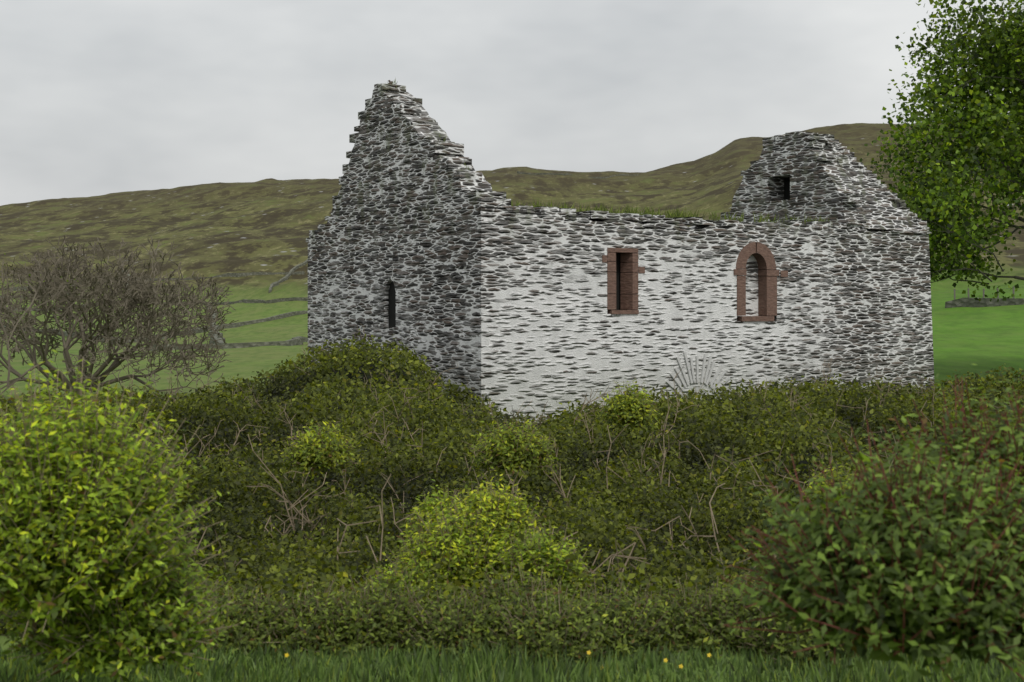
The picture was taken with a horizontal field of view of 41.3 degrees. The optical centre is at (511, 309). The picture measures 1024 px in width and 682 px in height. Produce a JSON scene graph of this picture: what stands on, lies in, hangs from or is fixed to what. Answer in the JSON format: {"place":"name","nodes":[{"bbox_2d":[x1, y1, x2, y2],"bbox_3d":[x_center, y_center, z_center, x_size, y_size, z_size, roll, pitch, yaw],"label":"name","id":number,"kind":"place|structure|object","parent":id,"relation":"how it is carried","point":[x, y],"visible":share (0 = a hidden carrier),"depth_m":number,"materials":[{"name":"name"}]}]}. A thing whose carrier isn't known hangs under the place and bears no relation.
{"place":"outdoors","nodes":[
{"label":"outdoors","id":0,"kind":"place"},
{"bbox_2d":[0,122,1023,681],"bbox_3d":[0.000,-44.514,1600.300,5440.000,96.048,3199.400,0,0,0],"label":"terrain","id":1,"kind":"structure","parent":0,"point":[208,230],"depth_m":290.83,"materials":[{"name":"green plant"}]},
{"bbox_2d":[0,236,238,398],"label":"hawthorn tree","id":2,"kind":"object","parent":1,"relation":"on","point":[132,297],"depth_m":39.08,"materials":[{"name":"grey plant"}]},
{"bbox_2d":[285,650,710,668],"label":"buttercups","id":3,"kind":"object","parent":1,"relation":"on","point":[588,652],"visible":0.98,"depth_m":5.90,"materials":[{"name":"yellow plant"}]},
{"bbox_2d":[5,362,1002,633],"bbox_3d":[0.930,1.966,19.970,35.860,1.974,27.940,0,0,0],"label":"thicket shade layer","id":4,"kind":"object","parent":1,"relation":"on","point":[351,376],"visible":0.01,"depth_m":16.61,"materials":[{"name":"green plant"}]},
{"bbox_2d":[0,350,1023,681],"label":"shrub","id":5,"kind":"object","parent":1,"relation":"on","point":[928,638],"depth_m":4.74,"materials":[{"name":"green plant"}]},
{"bbox_2d":[720,375,1023,681],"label":"shrub stems","id":6,"kind":"object","parent":5,"relation":"on","point":[902,483],"visible":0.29,"depth_m":3.66,"materials":[{"name":"brown plant"}]},
{"bbox_2d":[0,324,1023,641],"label":"thicket","id":7,"kind":"object","parent":1,"relation":"on","point":[706,426],"depth_m":14.39,"materials":[{"name":"green plant"}]},
{"bbox_2d":[0,633,1023,681],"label":"verge grass","id":8,"kind":"structure","parent":1,"relation":"on","point":[464,668],"depth_m":5.91,"materials":[{"name":"green plant"}]},
{"bbox_2d":[0,171,1023,350],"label":"field walls","id":9,"kind":"structure","parent":1,"relation":"on","point":[959,302],"depth_m":161.11,"materials":[{"name":"stone"}]},
{"bbox_2d":[306,83,933,422],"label":"ruined church","id":10,"kind":"structure","parent":1,"relation":"on","point":[429,246],"depth_m":30.44,"materials":[{"name":"grey stone"}]},
{"bbox_2d":[387,78,829,223],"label":"grass tufts","id":11,"kind":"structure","parent":10,"relation":"on","point":[669,214],"depth_m":30.14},
{"bbox_2d":[954,286,1020,299],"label":"field fence","id":12,"kind":"object","parent":1,"relation":"on","point":[955,297],"visible":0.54,"depth_m":84.24,"materials":[{"name":"grey wood"}]},
{"bbox_2d":[0,0,1023,205],"label":"sky","id":13,"kind":"structure","parent":0,"point":[98,97],"materials":[{"name":"grey"}]},
{"bbox_2d":[852,0,1023,301],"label":"sycamore tree","id":14,"kind":"object","parent":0,"point":[977,104],"depth_m":42.62,"materials":[{"name":"green plant"}]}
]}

